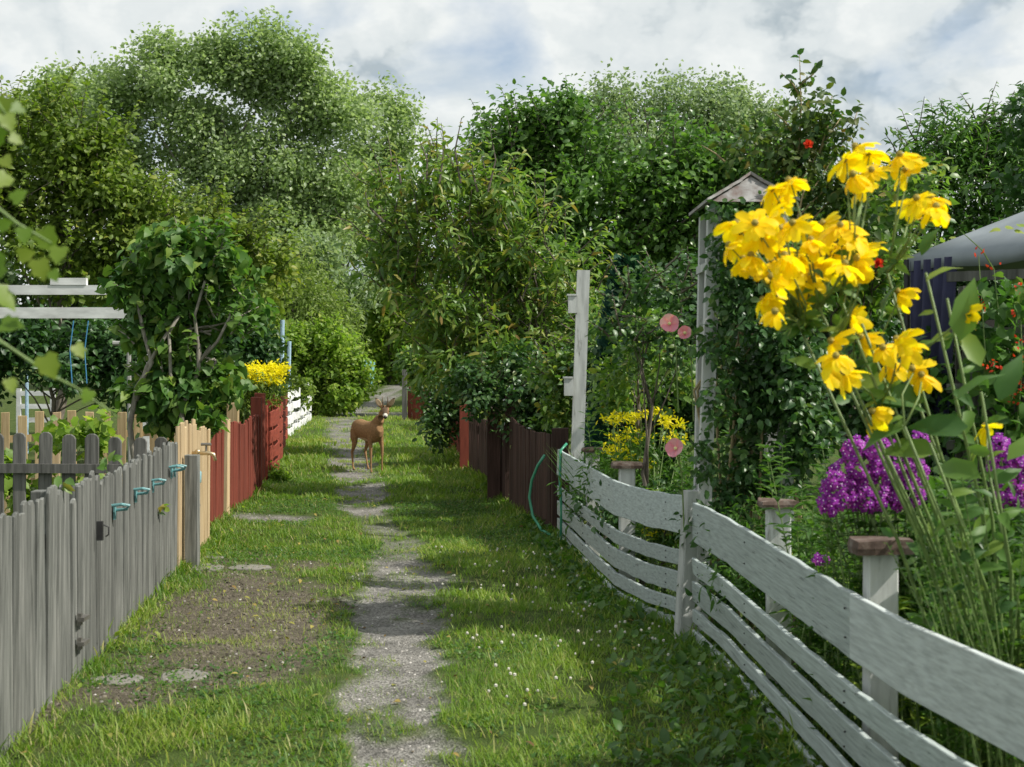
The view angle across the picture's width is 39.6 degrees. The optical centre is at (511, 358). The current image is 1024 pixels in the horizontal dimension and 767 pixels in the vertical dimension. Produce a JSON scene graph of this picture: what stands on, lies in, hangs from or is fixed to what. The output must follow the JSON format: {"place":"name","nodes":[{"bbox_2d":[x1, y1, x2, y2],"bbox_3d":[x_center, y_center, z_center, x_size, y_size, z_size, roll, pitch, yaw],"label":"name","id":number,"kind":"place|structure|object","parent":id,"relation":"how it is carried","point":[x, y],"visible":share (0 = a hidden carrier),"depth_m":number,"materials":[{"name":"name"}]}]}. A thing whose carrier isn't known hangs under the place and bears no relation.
{"place":"outdoors","nodes":[
{"label":"outdoors","id":0,"kind":"place"},
{"bbox_2d":[0,94,119,417],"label":"vine branch","id":1,"kind":"object","parent":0,"point":[48,364],"visible":1,"depth_m":2.49,"materials":[{"name":"green plant"}]},
{"bbox_2d":[233,384,462,766],"bbox_3d":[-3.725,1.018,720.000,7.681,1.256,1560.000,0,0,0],"label":"path","id":2,"kind":"structure","parent":0,"point":[391,640],"depth_m":8.32,"materials":[{"name":"stone"}]},
{"bbox_2d":[50,465,466,766],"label":"pebbles","id":3,"kind":"object","parent":2,"relation":"on","point":[383,697],"visible":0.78,"depth_m":7.65,"materials":[{"name":"stone"}]},
{"bbox_2d":[20,482,697,766],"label":"fallen leaves","id":4,"kind":"object","parent":2,"relation":"on","point":[398,700],"visible":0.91,"depth_m":8.39,"materials":[{"name":"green plant"}]},
{"bbox_2d":[350,396,394,472],"bbox_3d":[-2.005,1.073,20.142,0.263,1.091,1.108,0,0,-32],"label":"roe deer","id":5,"kind":"object","parent":2,"relation":"on","point":[369,433],"visible":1,"depth_m":19.93},
{"bbox_2d":[72,496,827,766],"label":"clover","id":6,"kind":"object","parent":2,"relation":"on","point":[308,726],"depth_m":7.43,"materials":[{"name":"green plant"}]},
{"bbox_2d":[0,364,1023,766],"bbox_3d":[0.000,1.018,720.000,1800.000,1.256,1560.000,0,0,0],"label":"ground","id":7,"kind":"structure","parent":0,"point":[444,730],"depth_m":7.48,"materials":[{"name":"green plant"}]},
{"bbox_2d":[0,484,70,757],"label":"picket fence","id":8,"kind":"object","parent":7,"relation":"on","point":[35,644],"visible":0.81,"depth_m":6.15,"materials":[{"name":"grey wood"}]},
{"bbox_2d":[16,389,55,432],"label":"garden gate","id":9,"kind":"structure","parent":7,"relation":"on","point":[20,393],"depth_m":23.97,"materials":[{"name":"white paint"}]},
{"bbox_2d":[5,51,96,382],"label":"poplar tree","id":10,"kind":"object","parent":7,"relation":"on","point":[49,74],"visible":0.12,"depth_m":65.39,"materials":[{"name":"green plant"}]},
{"bbox_2d":[0,299,142,422],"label":"dark shrub","id":11,"kind":"object","parent":7,"relation":"on","point":[106,359],"visible":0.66,"depth_m":20.69,"materials":[{"name":"green plant"}]},
{"bbox_2d":[0,278,149,451],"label":"pergola","id":12,"kind":"object","parent":7,"relation":"on","point":[71,286],"visible":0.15,"depth_m":19.37,"materials":[{"name":"white paint"}]},
{"bbox_2d":[4,405,150,515],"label":"shrub","id":13,"kind":"object","parent":7,"relation":"on","point":[81,430],"visible":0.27,"depth_m":11.52,"materials":[{"name":"green plant"}]},
{"bbox_2d":[0,432,167,513],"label":"picket fence","id":14,"kind":"object","parent":7,"relation":"on","point":[19,468],"visible":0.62,"depth_m":11.00,"materials":[{"name":"grey wood"}]},
{"bbox_2d":[1,410,175,514],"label":"picket fence","id":15,"kind":"object","parent":7,"relation":"on","point":[121,430],"visible":0.13,"depth_m":14.03,"materials":[{"name":"brown wood"}]},
{"bbox_2d":[69,470,108,678],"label":"picket gate","id":16,"kind":"structure","parent":7,"relation":"on","point":[86,530],"depth_m":7.13,"materials":[{"name":"grey wood"}]},
{"bbox_2d":[0,57,200,449],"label":"apple tree","id":17,"kind":"object","parent":7,"relation":"on","point":[83,175],"visible":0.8,"depth_m":24.64,"materials":[{"name":"green plant"}]},
{"bbox_2d":[90,673,143,684],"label":"stone slab","id":18,"kind":"structure","parent":7,"relation":"on","point":[135,678],"depth_m":6.96,"materials":[{"name":"grey stone"}]},
{"bbox_2d":[72,442,177,656],"bbox_3d":[-2.394,1.116,9.019,0.147,1.071,2.966,0,0,-5],"label":"picket fence","id":19,"kind":"object","parent":7,"relation":"on","point":[136,552],"visible":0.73,"depth_m":8.64,"materials":[{"name":"grey wood"}]},
{"bbox_2d":[66,488,268,688],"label":"edge weeds","id":20,"kind":"object","parent":7,"relation":"on","point":[127,632],"visible":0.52,"depth_m":8.76,"materials":[{"name":"green plant"}]},
{"bbox_2d":[161,669,209,682],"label":"stone slab","id":21,"kind":"structure","parent":7,"relation":"on","point":[180,673],"depth_m":7.06,"materials":[{"name":"grey stone"}]},
{"bbox_2d":[94,213,279,458],"bbox_3d":[-2.962,0.028,12.911,1.670,2.706,1.065,0,0,0],"label":"lilac tree","id":22,"kind":"object","parent":7,"relation":"on","point":[172,335],"visible":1,"depth_m":12.75,"materials":[{"name":"green plant"}]},
{"bbox_2d":[7,550,369,763],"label":"soil crumbs","id":23,"kind":"object","parent":7,"relation":"on","point":[221,643],"visible":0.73,"depth_m":8.33,"materials":[{"name":"brown soil"}]},
{"bbox_2d":[184,454,199,566],"bbox_3d":[-2.410,1.183,10.720,0.100,0.913,0.090,0,0,0],"label":"fence post","id":24,"kind":"object","parent":7,"relation":"on","point":[192,509],"visible":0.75,"depth_m":10.68,"materials":[{"name":"grey wood"}]},
{"bbox_2d":[175,419,210,568],"bbox_3d":[-2.572,1.075,11.435,0.077,1.189,1.839,0,0,-5],"label":"board fence","id":25,"kind":"object","parent":7,"relation":"on","point":[190,438],"visible":0.48,"depth_m":11.36,"materials":[{"name":"brown wood"}]},
{"bbox_2d":[111,284,291,417],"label":"dark shrub","id":26,"kind":"object","parent":7,"relation":"on","point":[257,347],"visible":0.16,"depth_m":22.50,"materials":[{"name":"green plant"}]},
{"bbox_2d":[100,170,311,401],"bbox_3d":[-6.297,-1.037,28.895,4.436,5.511,2.553,0,0,0],"label":"apple tree","id":27,"kind":"object","parent":7,"relation":"on","point":[259,254],"visible":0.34,"depth_m":28.77,"materials":[{"name":"green plant"}]},
{"bbox_2d":[210,429,223,525],"bbox_3d":[-2.834,1.143,13.232,0.069,1.050,1.658,0,0,-3],"label":"board fence","id":28,"kind":"object","parent":7,"relation":"on","point":[217,482],"visible":0.21,"depth_m":13.64,"materials":[{"name":"red wood"}]},
{"bbox_2d":[221,419,229,512],"bbox_3d":[-2.869,1.124,14.233,0.070,1.033,0.102,0,-2,4],"label":"fence post","id":29,"kind":"object","parent":7,"relation":"on","point":[226,470],"visible":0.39,"depth_m":14.19,"materials":[{"name":"brown wood"}]},
{"bbox_2d":[52,5,403,275],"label":"poplar tree","id":30,"kind":"object","parent":7,"relation":"on","point":[271,69],"visible":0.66,"depth_m":59.23,"materials":[{"name":"green plant"}]},
{"bbox_2d":[230,414,258,508],"bbox_3d":[-2.952,1.155,15.639,0.073,1.021,2.524,0,0,-2],"label":"board fence","id":31,"kind":"object","parent":7,"relation":"on","point":[244,459],"visible":0.69,"depth_m":15.55,"materials":[{"name":"red wood"}]},
{"bbox_2d":[204,359,294,422],"bbox_3d":[-3.765,0.796,20.493,1.151,1.597,1.091,0,0,18],"label":"goldenrod","id":32,"kind":"object","parent":7,"relation":"on","point":[263,376],"visible":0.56,"depth_m":20.40,"materials":[{"name":"yellow plant"}]},
{"bbox_2d":[199,356,302,423],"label":"dark shrub","id":33,"kind":"object","parent":7,"relation":"on","point":[291,376],"visible":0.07,"depth_m":23.57,"materials":[{"name":"green plant"}]},
{"bbox_2d":[251,397,261,491],"bbox_3d":[-3.000,1.039,16.700,0.120,1.171,0.100,0,0,0],"label":"fence post","id":34,"kind":"object","parent":7,"relation":"on","point":[256,405],"visible":0.48,"depth_m":16.65,"materials":[{"name":"red wood"}]},
{"bbox_2d":[254,393,264,481],"bbox_3d":[-3.120,1.028,17.600,0.121,1.201,0.100,0,0,0],"label":"fence post","id":35,"kind":"object","parent":7,"relation":"on","point":[262,395],"visible":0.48,"depth_m":17.55,"materials":[{"name":"red wood"}]},
{"bbox_2d":[265,393,287,480],"bbox_3d":[-3.779,1.115,22.908,0.217,1.050,10.202,0,0,-8],"label":"rail fence","id":36,"kind":"object","parent":7,"relation":"on","point":[276,429],"visible":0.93,"depth_m":18.85,"materials":[{"name":"red wood"}]},
{"bbox_2d":[268,460,296,481],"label":"bush","id":37,"kind":"object","parent":7,"relation":"on","point":[275,473],"visible":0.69,"depth_m":17.96,"materials":[{"name":"green plant"}]},
{"bbox_2d":[264,312,319,411],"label":"bushy shrub","id":38,"kind":"object","parent":7,"relation":"on","point":[306,390],"visible":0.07,"depth_m":32.81,"materials":[{"name":"green plant"}]},
{"bbox_2d":[287,384,311,435],"bbox_3d":[-4.953,1.140,32.955,0.215,1.000,9.230,0,0,-5],"label":"rail fence","id":39,"kind":"object","parent":7,"relation":"on","point":[295,415],"visible":0.57,"depth_m":31.34,"materials":[{"name":"white paint"}]},
{"bbox_2d":[254,217,375,371],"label":"willow tree","id":40,"kind":"object","parent":7,"relation":"on","point":[303,307],"visible":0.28,"depth_m":44.76,"materials":[{"name":"green plant"}]},
{"bbox_2d":[253,216,393,328],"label":"poplar tree","id":41,"kind":"object","parent":7,"relation":"on","point":[338,261],"visible":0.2,"depth_m":51.44,"materials":[{"name":"green plant"}]},
{"bbox_2d":[268,304,386,416],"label":"bushy shrub","id":42,"kind":"object","parent":7,"relation":"on","point":[321,354],"visible":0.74,"depth_m":39.55,"materials":[{"name":"green plant"}]},
{"bbox_2d":[328,70,431,287],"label":"poplar tree","id":43,"kind":"object","parent":7,"relation":"on","point":[402,113],"visible":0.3,"depth_m":63.29,"materials":[{"name":"green plant"}]},
{"bbox_2d":[402,370,406,419],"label":"fence post","id":44,"kind":"object","parent":7,"relation":"on","point":[404,401],"visible":0.75,"depth_m":36.34,"materials":[{"name":"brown wood"}]},
{"bbox_2d":[408,387,426,420],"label":"board fence","id":45,"kind":"object","parent":7,"relation":"on","point":[412,413],"visible":0.33,"depth_m":36.44,"materials":[{"name":"red wood"}]},
{"bbox_2d":[339,263,502,384],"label":"bushy tree","id":46,"kind":"object","parent":7,"relation":"on","point":[384,357],"visible":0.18,"depth_m":65.43,"materials":[{"name":"green plant"}]},
{"bbox_2d":[408,359,459,457],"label":"garden shrub","id":47,"kind":"object","parent":7,"relation":"on","point":[438,414],"visible":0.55,"depth_m":21.05,"materials":[{"name":"green plant"}]},
{"bbox_2d":[389,320,483,411],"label":"bushy shrub","id":48,"kind":"object","parent":7,"relation":"on","point":[407,365],"visible":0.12,"depth_m":39.74,"materials":[{"name":"green plant"}]},
{"bbox_2d":[459,402,469,468],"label":"fence post","id":49,"kind":"object","parent":7,"relation":"on","point":[464,439],"visible":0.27,"depth_m":20.14,"materials":[{"name":"red wood"}]},
{"bbox_2d":[330,116,623,491],"bbox_3d":[-0.443,-0.506,16.644,3.440,4.445,2.502,0,0,-21],"label":"cherry tree","id":50,"kind":"object","parent":7,"relation":"on","point":[500,262],"visible":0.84,"depth_m":16.24,"materials":[{"name":"green plant"}]},
{"bbox_2d":[0,230,959,363],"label":"wood","id":51,"kind":"object","parent":7,"relation":"on","point":[10,277],"depth_m":103.75,"materials":[{"name":"green plant"}]},
{"bbox_2d":[469,412,504,498],"bbox_3d":[-0.319,1.191,17.802,0.072,0.927,4.432,0,0,-7],"label":"board fence","id":52,"kind":"object","parent":7,"relation":"on","point":[477,446],"visible":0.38,"depth_m":18.18,"materials":[{"name":"brown wood"}]},
{"bbox_2d":[487,410,500,499],"bbox_3d":[-0.203,1.039,16.000,0.156,1.202,0.120,0,0,0],"label":"fence post","id":53,"kind":"object","parent":7,"relation":"on","point":[493,468],"visible":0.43,"depth_m":15.94,"materials":[{"name":"brown wood"}]},
{"bbox_2d":[430,338,572,448],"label":"garden shrub","id":54,"kind":"object","parent":7,"relation":"on","point":[480,389],"visible":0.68,"depth_m":15.43,"materials":[{"name":"green plant"}]},
{"bbox_2d":[505,394,518,501],"bbox_3d":[-0.003,1.015,15.500,0.156,1.250,0.120,0,0,0],"label":"fence post","id":55,"kind":"object","parent":7,"relation":"on","point":[509,410],"visible":0.27,"depth_m":15.44,"materials":[{"name":"brown wood"}]},
{"bbox_2d":[509,417,555,529],"bbox_3d":[0.201,1.142,14.135,0.067,1.029,2.386,0,0,-10],"label":"board fence","id":56,"kind":"object","parent":7,"relation":"on","point":[528,449],"visible":0.73,"depth_m":14.12,"materials":[{"name":"brown wood"}]},
{"bbox_2d":[528,454,550,536],"bbox_3d":[0.281,1.232,12.810,0.084,0.731,0.381,0,0,-36],"label":"garden hose","id":57,"kind":"object","parent":7,"relation":"on","point":[530,489],"visible":0.94,"depth_m":12.89,"materials":[{"name":"green rubber"}]},
{"bbox_2d":[552,428,568,528],"bbox_3d":[0.440,1.139,13.020,0.150,1.003,0.120,0,0,0],"label":"fence post","id":58,"kind":"object","parent":7,"relation":"on","point":[560,437],"visible":0.5,"depth_m":12.96,"materials":[{"name":"brown wood"}]},
{"bbox_2d":[521,297,604,444],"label":"garden shrub","id":59,"kind":"object","parent":7,"relation":"on","point":[551,366],"visible":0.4,"depth_m":14.06,"materials":[{"name":"green plant"}]},
{"bbox_2d":[563,270,589,531],"bbox_3d":[0.562,0.435,12.430,0.235,2.414,0.140,0,0,0],"label":"tall post","id":60,"kind":"object","parent":7,"relation":"on","point":[575,384],"visible":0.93,"depth_m":12.40,"materials":[{"name":"white paint"}]},
{"bbox_2d":[546,443,659,544],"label":"garden shrub","id":61,"kind":"object","parent":7,"relation":"on","point":[607,464],"visible":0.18,"depth_m":10.74,"materials":[{"name":"green plant"}]},
{"bbox_2d":[405,73,806,435],"bbox_3d":[1.509,-1.427,23.084,6.540,6.241,2.835,0,0,0],"label":"pear tree","id":62,"kind":"object","parent":7,"relation":"on","point":[680,185],"visible":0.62,"depth_m":22.56,"materials":[{"name":"green plant"}]},
{"bbox_2d":[578,411,645,547],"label":"leafy perennial","id":63,"kind":"object","parent":7,"relation":"on","point":[589,436],"visible":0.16,"depth_m":11.39,"materials":[{"name":"green plant"}]},
{"bbox_2d":[584,253,674,490],"bbox_3d":[1.079,0.353,13.196,0.975,2.673,0.998,0,0,0],"label":"conifer","id":64,"kind":"object","parent":7,"relation":"on","point":[602,342],"visible":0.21,"depth_m":13.07,"materials":[{"name":"green plant"}]},
{"bbox_2d":[585,302,695,553],"bbox_3d":[0.975,0.637,10.466,0.708,2.124,1.826,0,0,-15],"label":"garden shrub","id":65,"kind":"object","parent":7,"relation":"on","point":[614,389],"visible":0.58,"depth_m":10.52,"materials":[{"name":"green plant"}]},
{"bbox_2d":[596,406,693,581],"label":"yellow daisies","id":66,"kind":"object","parent":7,"relation":"on","point":[615,448],"visible":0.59,"depth_m":10.30,"materials":[{"name":"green plant"}]},
{"bbox_2d":[460,57,835,392],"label":"poplar tree","id":67,"kind":"object","parent":7,"relation":"on","point":[731,104],"visible":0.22,"depth_m":45.36,"materials":[{"name":"green plant"}]},
{"bbox_2d":[585,246,721,585],"bbox_3d":[0.955,0.474,9.595,0.923,2.453,0.522,0,0,0],"label":"tree","id":68,"kind":"object","parent":7,"relation":"on","point":[615,326],"visible":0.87,"depth_m":9.57,"materials":[{"name":"green plant"}]},
{"bbox_2d":[627,521,679,596],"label":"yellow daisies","id":69,"kind":"object","parent":7,"relation":"on","point":[652,535],"visible":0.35,"depth_m":9.30,"materials":[{"name":"green plant"}]},
{"bbox_2d":[636,488,679,592],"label":"leafy perennial","id":70,"kind":"object","parent":7,"relation":"on","point":[658,542],"visible":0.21,"depth_m":9.28,"materials":[{"name":"green plant"}]},
{"bbox_2d":[565,476,764,638],"bbox_3d":[0.947,1.195,9.577,0.705,1.007,3.935,0,0,-9],"label":"garden shrub","id":71,"kind":"object","parent":7,"relation":"on","point":[614,520],"visible":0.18,"depth_m":9.33,"materials":[{"name":"green plant"}]},
{"bbox_2d":[660,313,678,412],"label":"mallow flower","id":72,"kind":"object","parent":7,"relation":"on","point":[669,322],"visible":1,"depth_m":7.99,"materials":[{"name":"pink plant"}]},
{"bbox_2d":[665,438,684,529],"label":"mallow flower","id":73,"kind":"object","parent":7,"relation":"on","point":[673,447],"visible":1,"depth_m":8.00,"materials":[{"name":"pink plant"}]},
{"bbox_2d":[505,512,860,766],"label":"weeds","id":74,"kind":"object","parent":7,"relation":"on","point":[748,742],"visible":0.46,"depth_m":6.42,"materials":[{"name":"green plant"}]},
{"bbox_2d":[668,422,738,590],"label":"leafy perennial","id":75,"kind":"object","parent":7,"relation":"on","point":[690,483],"visible":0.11,"depth_m":9.11,"materials":[{"name":"green plant"}]},
{"bbox_2d":[557,247,910,528],"bbox_3d":[2.089,0.250,13.004,3.360,2.891,1.570,0,0,0],"label":"garden shrub","id":76,"kind":"object","parent":7,"relation":"on","point":[677,275],"visible":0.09,"depth_m":12.84,"materials":[{"name":"green plant"}]},
{"bbox_2d":[689,171,799,634],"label":"rose arch","id":77,"kind":"structure","parent":7,"relation":"on","point":[748,186],"depth_m":8.09,"materials":[{"name":"white paint"}]},
{"bbox_2d":[678,325,693,420],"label":"mallow flower","id":78,"kind":"object","parent":77,"relation":"attached to","point":[684,331],"visible":1,"depth_m":8.05,"materials":[{"name":"pink plant"}]},
{"bbox_2d":[690,490,862,688],"bbox_3d":[1.330,1.172,6.882,0.637,1.005,2.482,0,0,-6],"label":"garden shrub","id":79,"kind":"object","parent":7,"relation":"on","point":[746,585],"visible":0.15,"depth_m":7.24,"materials":[{"name":"green plant"}]},
{"bbox_2d":[557,447,1023,766],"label":"rail fence","id":80,"kind":"object","parent":7,"relation":"on","point":[881,642],"visible":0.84,"depth_m":5.41,"materials":[{"name":"white paint"}]},
{"bbox_2d":[743,441,843,635],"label":"leafy perennial","id":81,"kind":"object","parent":7,"relation":"on","point":[768,471],"visible":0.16,"depth_m":7.52,"materials":[{"name":"green plant"}]},
{"bbox_2d":[684,48,906,630],"bbox_3d":[1.610,-0.092,8.347,1.074,3.468,1.497,0,0,44],"label":"climbing rose","id":82,"kind":"object","parent":7,"relation":"on","point":[757,388],"visible":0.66,"depth_m":8.15,"materials":[{"name":"green plant"}]},
{"bbox_2d":[754,454,862,723],"bbox_3d":[1.308,1.008,6.073,0.490,1.167,0.526,0,0,-1],"label":"leafy perennial","id":83,"kind":"object","parent":7,"relation":"on","point":[808,533],"visible":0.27,"depth_m":6.13,"materials":[{"name":"green plant"}]},
{"bbox_2d":[774,552,844,724],"bbox_3d":[1.282,1.198,5.917,0.386,0.787,0.200,0,0,-25],"label":"phlox","id":84,"kind":"object","parent":7,"relation":"on","point":[816,559],"visible":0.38,"depth_m":5.90,"materials":[{"name":"green plant"}]},
{"bbox_2d":[786,511,914,717],"bbox_3d":[1.503,1.115,5.909,0.443,0.953,0.702,0,0,-39],"label":"leafy perennial","id":85,"kind":"object","parent":7,"relation":"on","point":[820,691],"visible":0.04,"depth_m":6.01,"materials":[{"name":"green plant"}]},
{"bbox_2d":[808,442,897,662],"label":"leafy perennial","id":86,"kind":"object","parent":7,"relation":"on","point":[826,475],"visible":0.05,"depth_m":7.08,"materials":[{"name":"green plant"}]},
{"bbox_2d":[713,142,1023,766],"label":"coneflower plant","id":87,"kind":"object","parent":7,"relation":"on","point":[800,279],"visible":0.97,"depth_m":4.09,"materials":[{"name":"yellow plant"}]},
{"bbox_2d":[788,144,960,542],"bbox_3d":[2.819,-0.044,12.199,1.708,3.488,2.588,0,0,0],"label":"plum tree","id":88,"kind":"object","parent":7,"relation":"on","point":[872,294],"visible":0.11,"depth_m":11.75,"materials":[{"name":"green plant"}]},
{"bbox_2d":[803,430,951,766],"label":"phlox","id":89,"kind":"object","parent":7,"relation":"on","point":[859,491],"visible":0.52,"depth_m":5.23,"materials":[{"name":"purple plant"}]},
{"bbox_2d":[840,596,952,766],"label":"leafy perennial","id":90,"kind":"object","parent":7,"relation":"on","point":[914,714],"visible":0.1,"depth_m":5.10,"materials":[{"name":"green plant"}]},
{"bbox_2d":[813,326,1013,542],"bbox_3d":[3.080,0.719,10.517,2.174,1.923,1.179,0,0,0],"label":"garden shrub","id":91,"kind":"object","parent":7,"relation":"on","point":[854,422],"visible":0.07,"depth_m":10.31,"materials":[{"name":"green plant"}]},
{"bbox_2d":[836,455,1023,737],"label":"garden shrub","id":92,"kind":"object","parent":7,"relation":"on","point":[935,485],"visible":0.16,"depth_m":5.19,"materials":[{"name":"green plant"}]},
{"bbox_2d":[845,81,1023,351],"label":"plum tree","id":93,"kind":"object","parent":7,"relation":"on","point":[980,159],"visible":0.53,"depth_m":17.26,"materials":[{"name":"green plant"}]},
{"bbox_2d":[871,211,1023,352],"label":"garden shrub","id":94,"kind":"object","parent":7,"relation":"on","point":[990,282],"visible":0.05,"depth_m":16.25,"materials":[{"name":"green plant"}]},
{"bbox_2d":[883,477,1023,766],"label":"seed spikes","id":95,"kind":"object","parent":7,"relation":"on","point":[979,602],"visible":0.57,"depth_m":4.28,"materials":[{"name":"green plant"}]},
{"bbox_2d":[893,558,1023,766],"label":"leafy perennial","id":96,"kind":"object","parent":7,"relation":"on","point":[939,727],"visible":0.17,"depth_m":4.47,"materials":[{"name":"green plant"}]},
{"bbox_2d":[904,211,1023,505],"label":"canopy tent","id":97,"kind":"object","parent":7,"relation":"on","point":[1004,246],"visible":0.49,"depth_m":10.35,"materials":[{"name":"grey fabric"}]},
{"bbox_2d":[913,487,1023,765],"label":"leafy perennial","id":98,"kind":"object","parent":7,"relation":"on","point":[942,492],"visible":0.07,"depth_m":4.80,"materials":[{"name":"green plant"}]},
{"bbox_2d":[946,269,1023,603],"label":"trellis fence","id":99,"kind":"object","parent":7,"relation":"on","point":[962,276],"visible":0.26,"depth_m":8.01,"materials":[{"name":"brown wood"}]},
{"bbox_2d":[930,230,1023,467],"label":"runner beans","id":100,"kind":"object","parent":99,"relation":"attached to","point":[1000,312],"visible":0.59,"depth_m":7.71,"materials":[{"name":"green plant"}]},
{"bbox_2d":[952,627,1023,766],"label":"leafy perennial","id":101,"kind":"object","parent":7,"relation":"on","point":[977,739],"visible":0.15,"depth_m":4.46,"materials":[{"name":"green plant"}]},
{"bbox_2d":[967,432,1023,652],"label":"phlox","id":102,"kind":"object","parent":7,"relation":"on","point":[1007,496],"visible":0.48,"depth_m":5.15,"materials":[{"name":"purple plant"}]},
{"bbox_2d":[981,84,1023,219],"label":"plum tree","id":103,"kind":"object","parent":7,"relation":"on","point":[1015,193],"visible":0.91,"depth_m":13.64,"materials":[{"name":"green plant"}]},
{"bbox_2d":[0,0,1023,357],"label":"sky","id":104,"kind":"structure","parent":0,"point":[887,55],"materials":[{"name":"white"}]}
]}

